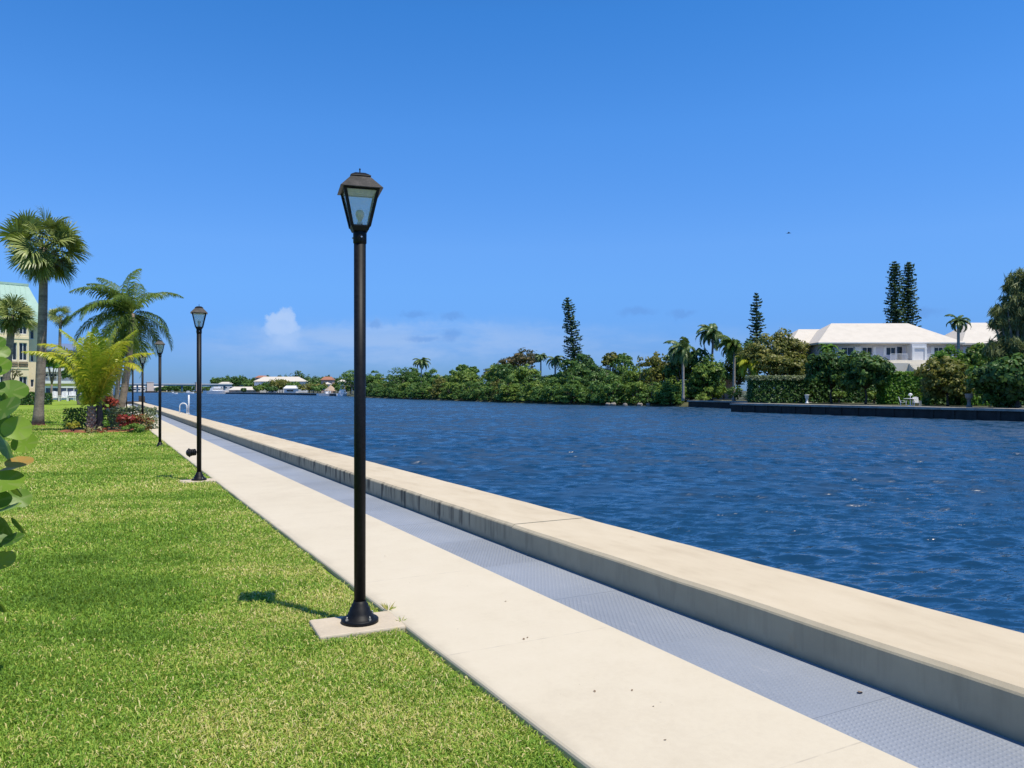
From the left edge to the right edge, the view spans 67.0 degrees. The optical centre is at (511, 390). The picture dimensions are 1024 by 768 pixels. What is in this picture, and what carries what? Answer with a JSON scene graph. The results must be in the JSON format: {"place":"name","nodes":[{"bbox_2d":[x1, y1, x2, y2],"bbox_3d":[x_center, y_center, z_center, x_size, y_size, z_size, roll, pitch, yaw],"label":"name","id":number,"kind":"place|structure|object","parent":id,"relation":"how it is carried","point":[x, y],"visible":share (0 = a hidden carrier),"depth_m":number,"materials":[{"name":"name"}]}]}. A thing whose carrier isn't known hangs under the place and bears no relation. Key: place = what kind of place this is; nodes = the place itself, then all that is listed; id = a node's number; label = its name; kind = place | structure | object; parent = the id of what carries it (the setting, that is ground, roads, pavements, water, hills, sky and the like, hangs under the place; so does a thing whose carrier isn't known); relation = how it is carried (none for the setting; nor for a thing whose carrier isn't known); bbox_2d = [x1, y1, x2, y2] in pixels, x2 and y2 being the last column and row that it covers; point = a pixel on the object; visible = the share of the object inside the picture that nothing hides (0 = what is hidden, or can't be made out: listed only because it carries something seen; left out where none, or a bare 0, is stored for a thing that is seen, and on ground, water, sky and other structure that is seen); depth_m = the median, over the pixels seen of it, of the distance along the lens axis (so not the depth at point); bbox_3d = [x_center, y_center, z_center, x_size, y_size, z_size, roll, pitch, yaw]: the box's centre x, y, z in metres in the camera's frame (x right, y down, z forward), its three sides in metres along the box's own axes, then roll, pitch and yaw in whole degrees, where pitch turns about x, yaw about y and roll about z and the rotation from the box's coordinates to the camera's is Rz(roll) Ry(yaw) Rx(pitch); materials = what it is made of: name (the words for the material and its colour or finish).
{"place":"outdoors","nodes":[
{"label":"outdoors","id":0,"kind":"place"},
{"bbox_2d":[45,386,81,400],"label":"screen wall","id":1,"kind":"structure","parent":0,"point":[68,389],"depth_m":125.60,"materials":[{"name":"white paint"}]},
{"bbox_2d":[45,344,83,399],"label":"apartment building","id":2,"kind":"structure","parent":0,"point":[67,380],"depth_m":136.33,"materials":[{"name":"white paint"}]},
{"bbox_2d":[0,400,576,767],"bbox_3d":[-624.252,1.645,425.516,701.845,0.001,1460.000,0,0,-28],"label":"lawn","id":3,"kind":"structure","parent":0,"point":[58,405],"depth_m":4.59,"materials":[{"name":"plant"}]},
{"bbox_2d":[0,337,37,612],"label":"sea grape","id":4,"kind":"object","parent":3,"relation":"on","point":[17,430],"visible":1,"depth_m":4.10,"materials":[{"name":"green plant"}]},
{"bbox_2d":[0,281,37,402],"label":"apartment building","id":5,"kind":"structure","parent":3,"relation":"on","point":[26,340],"depth_m":87.93,"materials":[{"name":"beige paint"}]},
{"bbox_2d":[0,294,37,380],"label":"sabal palm","id":6,"kind":"object","parent":3,"relation":"on","point":[11,324],"visible":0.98,"depth_m":45.84,"materials":[{"name":"plant"}]},
{"bbox_2d":[20,392,34,404],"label":"boxwood hedge","id":7,"kind":"object","parent":3,"relation":"on","point":[28,399],"visible":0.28,"depth_m":86.09,"materials":[{"name":"green plant"}]},
{"bbox_2d":[46,355,61,398],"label":"broadleaf tree","id":8,"kind":"object","parent":3,"relation":"on","point":[50,364],"visible":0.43,"depth_m":111.90,"materials":[{"name":"plant"}]},
{"bbox_2d":[47,305,73,400],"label":"sabal palm","id":9,"kind":"object","parent":3,"relation":"on","point":[52,315],"visible":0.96,"depth_m":121.81,"materials":[{"name":"plant"}]},
{"bbox_2d":[62,406,87,428],"bbox_3d":[-18.238,1.152,32.356,0.898,1.070,0.911,0,0,0],"label":"clipped shrub","id":10,"kind":"object","parent":3,"relation":"on","point":[70,417],"visible":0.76,"depth_m":32.15,"materials":[{"name":"green plant"}]},
{"bbox_2d":[21,326,153,429],"bbox_3d":[-16.581,-0.431,31.526,5.128,4.219,3.696,0,0,11],"label":"golden palm","id":11,"kind":"object","parent":3,"relation":"on","point":[97,366],"visible":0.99,"depth_m":30.77,"materials":[{"name":"green plant"}]},
{"bbox_2d":[59,427,145,433],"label":"mulch","id":12,"kind":"object","parent":3,"relation":"on","point":[80,431],"visible":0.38,"depth_m":30.31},
{"bbox_2d":[102,396,119,419],"bbox_3d":[-17.686,0.924,34.022,0.847,1.490,0.746,0,0,-28],"label":"red shrub","id":13,"kind":"object","parent":3,"relation":"on","point":[114,402],"visible":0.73,"depth_m":33.88,"materials":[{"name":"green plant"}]},
{"bbox_2d":[64,268,183,412],"bbox_3d":[-18.383,-2.106,35.973,3.691,7.710,5.370,0,0,18],"label":"coconut palm","id":14,"kind":"object","parent":3,"relation":"on","point":[125,321],"visible":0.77,"depth_m":35.90,"materials":[{"name":"plant"}]},
{"bbox_2d":[95,329,156,406],"bbox_3d":[-26.228,-1.219,52.122,4.131,5.856,4.666,0,0,-28],"label":"coconut palm","id":15,"kind":"object","parent":3,"relation":"on","point":[117,390],"visible":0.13,"depth_m":51.87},
{"bbox_2d":[116,414,141,429],"bbox_3d":[-15.069,1.286,30.428,0.952,0.779,0.829,0,0,-28],"label":"red shrub","id":16,"kind":"object","parent":3,"relation":"on","point":[122,418],"visible":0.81,"depth_m":30.18,"materials":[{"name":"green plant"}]},
{"bbox_2d":[105,405,157,429],"bbox_3d":[-15.692,1.157,31.975,1.829,1.088,1.250,0,0,0],"label":"variegated hedge","id":17,"kind":"object","parent":3,"relation":"on","point":[112,412],"visible":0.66,"depth_m":31.66,"materials":[{"name":"green plant"}]},
{"bbox_2d":[121,423,146,433],"bbox_3d":[-14.384,1.449,29.394,0.922,0.466,0.762,0,0,-28],"label":"green shrub","id":18,"kind":"object","parent":3,"relation":"on","point":[138,428],"visible":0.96,"depth_m":29.23,"materials":[{"name":"green plant"}]},
{"bbox_2d":[139,355,145,422],"bbox_3d":[-14.846,0.073,31.073,0.285,3.134,0.285,0,0,-33],"label":"lamp post","id":19,"kind":"object","parent":3,"relation":"on","point":[142,389],"visible":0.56,"depth_m":31.04,"materials":[{"name":"metal"}]},
{"bbox_2d":[133,414,154,429],"bbox_3d":[-14.603,1.279,30.625,0.891,0.792,0.722,0,0,-28],"label":"croton shrub","id":20,"kind":"object","parent":3,"relation":"on","point":[143,418],"visible":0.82,"depth_m":30.53,"materials":[{"name":"green plant"}]},
{"bbox_2d":[155,340,164,446],"bbox_3d":[-10.215,0.073,22.436,0.285,3.134,0.285,0,0,-24],"label":"lamp post","id":21,"kind":"object","parent":3,"relation":"on","point":[159,342],"visible":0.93,"depth_m":22.41,"materials":[{"name":"metal"}]},
{"bbox_2d":[179,478,215,483],"bbox_3d":[-5.606,1.680,13.788,0.580,0.160,0.410,0,0,-29],"label":"lamp pad","id":22,"kind":"object","parent":3,"relation":"on","point":[207,480],"visible":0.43,"depth_m":13.73,"materials":[{"name":"concrete"}]},
{"bbox_2d":[186,306,207,480],"bbox_3d":[-5.619,0.031,13.786,0.361,3.134,0.285,0,0,-21],"label":"lamp post","id":23,"kind":"object","parent":22,"relation":"on","point":[199,310],"visible":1,"depth_m":13.76,"materials":[{"name":"metal"}]},
{"bbox_2d":[309,611,404,641],"bbox_3d":[-1.069,1.680,5.327,0.580,0.160,0.410,0,0,-24],"label":"lamp pad","id":24,"kind":"object","parent":3,"relation":"on","point":[329,628],"visible":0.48,"depth_m":5.22,"materials":[{"name":"concrete"}]},
{"bbox_2d":[337,168,382,626],"bbox_3d":[-1.052,0.031,5.348,0.285,3.134,0.285,0,0,-17],"label":"lamp post","id":25,"kind":"object","parent":24,"relation":"on","point":[363,185],"visible":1,"depth_m":5.31,"materials":[{"name":"metal"}]},
{"bbox_2d":[0,0,1023,390],"label":"sky","id":26,"kind":"structure","parent":0,"point":[650,166],"materials":[{"name":"blue"}]},
{"bbox_2d":[125,404,917,767],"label":"walkway","id":27,"kind":"structure","parent":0,"point":[551,672],"depth_m":4.56,"materials":[{"name":"concrete"}]},
{"bbox_2d":[119,392,1023,632],"bbox_3d":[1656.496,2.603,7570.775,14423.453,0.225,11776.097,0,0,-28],"label":"water","id":28,"kind":"structure","parent":0,"point":[926,513],"depth_m":24.33,"materials":[{"name":"liquid"}]},
{"bbox_2d":[115,382,242,392],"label":"bridge","id":29,"kind":"structure","parent":28,"relation":"in","point":[149,387],"depth_m":910.82,"materials":[{"name":"concrete"}]},
{"bbox_2d":[134,402,1023,743],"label":"seawall","id":30,"kind":"object","parent":28,"relation":"in","point":[960,668],"visible":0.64,"depth_m":5.25,"materials":[{"name":"concrete"}]},
{"bbox_2d":[119,391,1023,407],"bbox_3d":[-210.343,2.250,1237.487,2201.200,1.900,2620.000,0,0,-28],"label":"bank","id":31,"kind":"structure","parent":0,"point":[684,404],"depth_m":135.62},
{"bbox_2d":[253,377,307,392],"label":"house","id":32,"kind":"structure","parent":31,"relation":"on","point":[260,381],"depth_m":590.06,"materials":[{"name":"white paint"}]},
{"bbox_2d":[226,392,336,395],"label":"seawall","id":33,"kind":"object","parent":31,"relation":"on","point":[332,394],"visible":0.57,"depth_m":472.55,"materials":[{"name":"beige concrete"}]},
{"bbox_2d":[337,369,353,393],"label":"shore tree","id":34,"kind":"object","parent":31,"relation":"on","point":[349,379],"visible":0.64,"depth_m":342.40,"materials":[{"name":"green plant"}]},
{"bbox_2d":[366,370,385,384],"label":"shore tree","id":35,"kind":"object","parent":31,"relation":"on","point":[370,377],"visible":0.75,"depth_m":303.53,"materials":[{"name":"green plant"}]},
{"bbox_2d":[383,367,414,384],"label":"shore tree","id":36,"kind":"object","parent":31,"relation":"on","point":[404,376],"visible":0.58,"depth_m":256.36,"materials":[{"name":"green plant"}]},
{"bbox_2d":[408,377,430,398],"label":"mangrove tree","id":37,"kind":"object","parent":31,"relation":"on","point":[414,386],"visible":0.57,"depth_m":220.85,"materials":[{"name":"green plant"}]},
{"bbox_2d":[413,357,430,382],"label":"feather palm","id":38,"kind":"object","parent":31,"relation":"on","point":[422,363],"visible":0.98,"depth_m":237.84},
{"bbox_2d":[430,376,447,397],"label":"mangrove tree","id":39,"kind":"object","parent":31,"relation":"on","point":[437,391],"visible":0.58,"depth_m":207.91,"materials":[{"name":"green plant"}]},
{"bbox_2d":[438,381,459,399],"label":"mangrove tree","id":40,"kind":"object","parent":31,"relation":"on","point":[449,385],"visible":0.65,"depth_m":198.07,"materials":[{"name":"green plant"}]},
{"bbox_2d":[449,369,475,388],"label":"mangrove tree","id":41,"kind":"object","parent":31,"relation":"on","point":[458,376],"visible":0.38,"depth_m":205.41,"materials":[{"name":"green plant"}]},
{"bbox_2d":[460,381,479,399],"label":"mangrove tree","id":42,"kind":"object","parent":31,"relation":"on","point":[467,392],"visible":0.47,"depth_m":186.22,"materials":[{"name":"green plant"}]},
{"bbox_2d":[461,373,483,392],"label":"mangrove tree","id":43,"kind":"object","parent":31,"relation":"on","point":[471,377],"visible":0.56,"depth_m":199.05,"materials":[{"name":"green plant"}]},
{"bbox_2d":[468,382,485,399],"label":"mangrove tree","id":44,"kind":"object","parent":31,"relation":"on","point":[474,396],"visible":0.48,"depth_m":182.73,"materials":[{"name":"green plant"}]},
{"bbox_2d":[479,381,496,400],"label":"mangrove tree","id":45,"kind":"object","parent":31,"relation":"on","point":[485,395],"visible":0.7,"depth_m":174.91,"materials":[{"name":"green plant"}]},
{"bbox_2d":[482,364,504,386],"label":"mangrove tree","id":46,"kind":"object","parent":31,"relation":"on","point":[492,376],"visible":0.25,"depth_m":189.47,"materials":[{"name":"green plant"}]},
{"bbox_2d":[490,363,519,386],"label":"mangrove tree","id":47,"kind":"object","parent":31,"relation":"on","point":[501,373],"visible":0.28,"depth_m":184.02,"materials":[{"name":"green plant"}]},
{"bbox_2d":[493,374,523,400],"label":"mangrove tree","id":48,"kind":"object","parent":31,"relation":"on","point":[509,379],"visible":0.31,"depth_m":167.06,"materials":[{"name":"green plant"}]},
{"bbox_2d":[497,384,523,402],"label":"mangrove tree","id":49,"kind":"object","parent":31,"relation":"on","point":[510,389],"visible":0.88,"depth_m":163.96,"materials":[{"name":"green plant"}]},
{"bbox_2d":[510,347,536,369],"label":"shore tree","id":50,"kind":"object","parent":31,"relation":"on","point":[519,358],"visible":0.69,"depth_m":203.61,"materials":[{"name":"green plant"}]},
{"bbox_2d":[511,363,540,385],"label":"mangrove tree","id":51,"kind":"object","parent":31,"relation":"on","point":[519,374],"visible":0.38,"depth_m":172.45,"materials":[{"name":"green plant"}]},
{"bbox_2d":[519,380,550,401],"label":"mangrove tree","id":52,"kind":"object","parent":31,"relation":"on","point":[528,386],"visible":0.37,"depth_m":156.96,"materials":[{"name":"green plant"}]},
{"bbox_2d":[530,378,561,401],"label":"mangrove tree","id":53,"kind":"object","parent":31,"relation":"on","point":[537,390],"visible":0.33,"depth_m":153.24,"materials":[{"name":"green plant"}]},
{"bbox_2d":[538,376,563,402],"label":"mangrove tree","id":54,"kind":"object","parent":31,"relation":"on","point":[547,396],"visible":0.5,"depth_m":149.13,"materials":[{"name":"green plant"}]},
{"bbox_2d":[545,355,563,373],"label":"feather palm","id":55,"kind":"object","parent":31,"relation":"on","point":[555,360],"visible":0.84,"depth_m":164.46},
{"bbox_2d":[551,374,591,403],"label":"mangrove tree","id":56,"kind":"object","parent":31,"relation":"on","point":[571,394],"visible":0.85,"depth_m":141.35,"materials":[{"name":"green plant"}]},
{"bbox_2d":[562,297,583,366],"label":"norfolk pine","id":57,"kind":"object","parent":31,"relation":"on","point":[569,326],"visible":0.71,"depth_m":159.57,"materials":[{"name":"green plant"}]},
{"bbox_2d":[556,353,595,385],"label":"mangrove tree","id":58,"kind":"object","parent":31,"relation":"on","point":[575,364],"visible":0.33,"depth_m":152.16,"materials":[{"name":"green plant"}]},
{"bbox_2d":[573,365,605,393],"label":"mangrove tree","id":59,"kind":"object","parent":31,"relation":"on","point":[589,374],"visible":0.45,"depth_m":147.81,"materials":[{"name":"green plant"}]},
{"bbox_2d":[586,369,621,402],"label":"mangrove tree","id":60,"kind":"object","parent":31,"relation":"on","point":[594,386],"visible":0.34,"depth_m":135.84,"materials":[{"name":"green plant"}]},
{"bbox_2d":[601,351,617,374],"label":"shore tree","id":61,"kind":"object","parent":31,"relation":"on","point":[608,358],"visible":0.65,"depth_m":163.28,"materials":[{"name":"green plant"}]},
{"bbox_2d":[593,373,633,403],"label":"mangrove tree","id":62,"kind":"object","parent":31,"relation":"on","point":[619,389],"visible":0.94,"depth_m":132.00,"materials":[{"name":"green plant"}]},
{"bbox_2d":[609,358,638,384],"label":"mangrove tree","id":63,"kind":"object","parent":31,"relation":"on","point":[627,364],"visible":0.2,"depth_m":145.52,"materials":[{"name":"green plant"}]},
{"bbox_2d":[619,366,649,395],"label":"mangrove tree","id":64,"kind":"object","parent":31,"relation":"on","point":[632,376],"visible":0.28,"depth_m":140.72,"materials":[{"name":"green plant"}]},
{"bbox_2d":[622,381,648,403],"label":"mangrove tree","id":65,"kind":"object","parent":31,"relation":"on","point":[636,387],"visible":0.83,"depth_m":130.98,"materials":[{"name":"green plant"}]},
{"bbox_2d":[636,382,660,403],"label":"mangrove tree","id":66,"kind":"object","parent":31,"relation":"on","point":[643,397],"visible":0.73,"depth_m":128.95,"materials":[{"name":"green plant"}]},
{"bbox_2d":[634,351,674,397],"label":"mangrove tree","id":67,"kind":"object","parent":31,"relation":"on","point":[656,362],"visible":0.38,"depth_m":134.82,"materials":[{"name":"green plant"}]},
{"bbox_2d":[654,384,687,404],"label":"mangrove tree","id":68,"kind":"object","parent":31,"relation":"on","point":[674,398],"visible":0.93,"depth_m":125.22,"materials":[{"name":"green plant"}]},
{"bbox_2d":[653,375,694,401],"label":"mangrove bush","id":69,"kind":"object","parent":31,"relation":"on","point":[677,390],"visible":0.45,"depth_m":126.47,"materials":[{"name":"green plant"}]},
{"bbox_2d":[663,336,695,400],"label":"feather palm","id":70,"kind":"object","parent":31,"relation":"on","point":[680,353],"visible":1,"depth_m":122.27,"materials":[{"name":"plant"}]},
{"bbox_2d":[657,340,711,399],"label":"mangrove tree","id":71,"kind":"object","parent":31,"relation":"on","point":[671,369],"visible":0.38,"depth_m":129.77,"materials":[{"name":"green plant"}]},
{"bbox_2d":[686,360,727,399],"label":"mangrove tree","id":72,"kind":"object","parent":31,"relation":"on","point":[704,390],"visible":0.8,"depth_m":125.77,"materials":[{"name":"green plant"}]},
{"bbox_2d":[695,323,725,399],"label":"feather palm","id":73,"kind":"object","parent":31,"relation":"on","point":[710,334],"visible":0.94,"depth_m":128.07,"materials":[{"name":"plant"}]},
{"bbox_2d":[695,354,726,399],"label":"tree","id":74,"kind":"object","parent":31,"relation":"on","point":[710,381],"visible":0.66,"depth_m":125.84,"materials":[{"name":"green plant"}]},
{"bbox_2d":[715,335,742,400],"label":"feather palm","id":75,"kind":"object","parent":31,"relation":"on","point":[729,349],"visible":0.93,"depth_m":115.36,"materials":[{"name":"plant"}]},
{"bbox_2d":[726,384,743,400],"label":"shrub","id":76,"kind":"object","parent":31,"relation":"on","point":[735,394],"visible":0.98,"depth_m":115.19,"materials":[{"name":"green plant"}]},
{"bbox_2d":[719,337,753,399],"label":"tree","id":77,"kind":"object","parent":31,"relation":"on","point":[728,367],"visible":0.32,"depth_m":136.43,"materials":[{"name":"green plant"}]},
{"bbox_2d":[687,400,811,407],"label":"seawall","id":78,"kind":"object","parent":31,"relation":"on","point":[708,403],"visible":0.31,"depth_m":116.30,"materials":[{"name":"concrete"}]},
{"bbox_2d":[735,356,764,400],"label":"tree","id":79,"kind":"object","parent":31,"relation":"on","point":[743,364],"visible":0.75,"depth_m":109.52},
{"bbox_2d":[743,293,766,389],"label":"norfolk pine","id":80,"kind":"object","parent":31,"relation":"on","point":[756,326],"visible":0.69,"depth_m":141.73,"materials":[{"name":"green plant"}]},
{"bbox_2d":[735,327,813,374],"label":"poinciana tree","id":81,"kind":"object","parent":31,"relation":"on","point":[768,358],"visible":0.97,"depth_m":109.40,"materials":[{"name":"green plant"}]},
{"bbox_2d":[745,375,809,402],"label":"vine hedge","id":82,"kind":"object","parent":31,"relation":"on","point":[769,394],"visible":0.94,"depth_m":101.01,"materials":[{"name":"green plant"}]},
{"bbox_2d":[762,353,810,400],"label":"tree","id":83,"kind":"object","parent":31,"relation":"on","point":[801,370],"visible":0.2,"depth_m":109.77,"materials":[{"name":"green plant"}]},
{"bbox_2d":[804,348,851,402],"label":"ficus tree","id":84,"kind":"object","parent":31,"relation":"on","point":[825,368],"visible":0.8,"depth_m":95.62,"materials":[{"name":"green plant"}]},
{"bbox_2d":[799,382,876,402],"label":"understorey hedge","id":85,"kind":"object","parent":31,"relation":"on","point":[819,393],"visible":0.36,"depth_m":102.78,"materials":[{"name":"green plant"}]},
{"bbox_2d":[769,323,964,398],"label":"white house","id":86,"kind":"structure","parent":31,"relation":"on","point":[902,347],"depth_m":110.12,"materials":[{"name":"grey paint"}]},
{"bbox_2d":[837,349,896,403],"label":"ficus tree","id":87,"kind":"object","parent":31,"relation":"on","point":[864,370],"visible":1,"depth_m":89.90,"materials":[{"name":"green plant"}]},
{"bbox_2d":[730,403,1023,421],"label":"seawall","id":88,"kind":"object","parent":31,"relation":"on","point":[985,413],"visible":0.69,"depth_m":75.03,"materials":[{"name":"concrete"}]},
{"bbox_2d":[883,261,908,322],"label":"norfolk pine","id":89,"kind":"object","parent":31,"relation":"on","point":[893,312],"visible":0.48,"depth_m":139.51,"materials":[{"name":"green plant"}]},
{"bbox_2d":[876,371,924,404],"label":"clipped hedge","id":90,"kind":"object","parent":31,"relation":"on","point":[906,383],"visible":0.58,"depth_m":90.27,"materials":[{"name":"green plant"}]},
{"bbox_2d":[900,261,921,326],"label":"norfolk pine","id":91,"kind":"object","parent":31,"relation":"on","point":[908,299],"visible":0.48,"depth_m":140.51,"materials":[{"name":"green plant"}]},
{"bbox_2d":[913,355,976,405],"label":"olive shrub","id":92,"kind":"object","parent":31,"relation":"on","point":[947,375],"visible":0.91,"depth_m":79.72,"materials":[{"name":"green plant"}]},
{"bbox_2d":[929,344,966,361],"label":"tree","id":93,"kind":"object","parent":31,"relation":"on","point":[951,349],"visible":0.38,"depth_m":93.84,"materials":[{"name":"green plant"}]},
{"bbox_2d":[944,314,970,354],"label":"feather palm","id":94,"kind":"object","parent":31,"relation":"on","point":[959,322],"visible":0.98,"depth_m":97.57,"materials":[{"name":"plant"}]},
{"bbox_2d":[945,323,999,359],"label":"white house","id":95,"kind":"structure","parent":31,"relation":"on","point":[978,333],"depth_m":113.52,"materials":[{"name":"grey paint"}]},
{"bbox_2d":[921,387,1023,404],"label":"understorey hedge","id":96,"kind":"object","parent":31,"relation":"on","point":[931,400],"visible":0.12,"depth_m":84.81,"materials":[{"name":"green plant"}]},
{"bbox_2d":[960,342,992,367],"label":"tree","id":97,"kind":"object","parent":31,"relation":"on","point":[976,355],"visible":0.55,"depth_m":92.90,"materials":[{"name":"green plant"}]},
{"bbox_2d":[960,365,998,405],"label":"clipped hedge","id":98,"kind":"object","parent":31,"relation":"on","point":[975,399],"visible":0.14,"depth_m":82.54,"materials":[{"name":"green plant"}]},
{"bbox_2d":[963,353,1023,407],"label":"dark tree","id":99,"kind":"object","parent":31,"relation":"on","point":[1002,379],"visible":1,"depth_m":68.75,"materials":[{"name":"green plant"}]},
{"bbox_2d":[979,267,1023,407],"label":"casuarina","id":100,"kind":"object","parent":31,"relation":"on","point":[1007,315],"visible":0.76,"depth_m":71.15,"materials":[{"name":"green plant"}]},
{"bbox_2d":[128,404,1023,767],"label":"studded path","id":101,"kind":"structure","parent":0,"point":[902,728],"depth_m":4.68,"materials":[{"name":"concrete"}]},
{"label":"mulch","id":102,"kind":"object","parent":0,"visible":0},
{"bbox_2d":[0,205,92,424],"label":"sabal palm","id":103,"kind":"object","parent":102,"relation":"on","point":[43,265],"visible":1,"depth_m":35.46,"materials":[{"name":"plant"}]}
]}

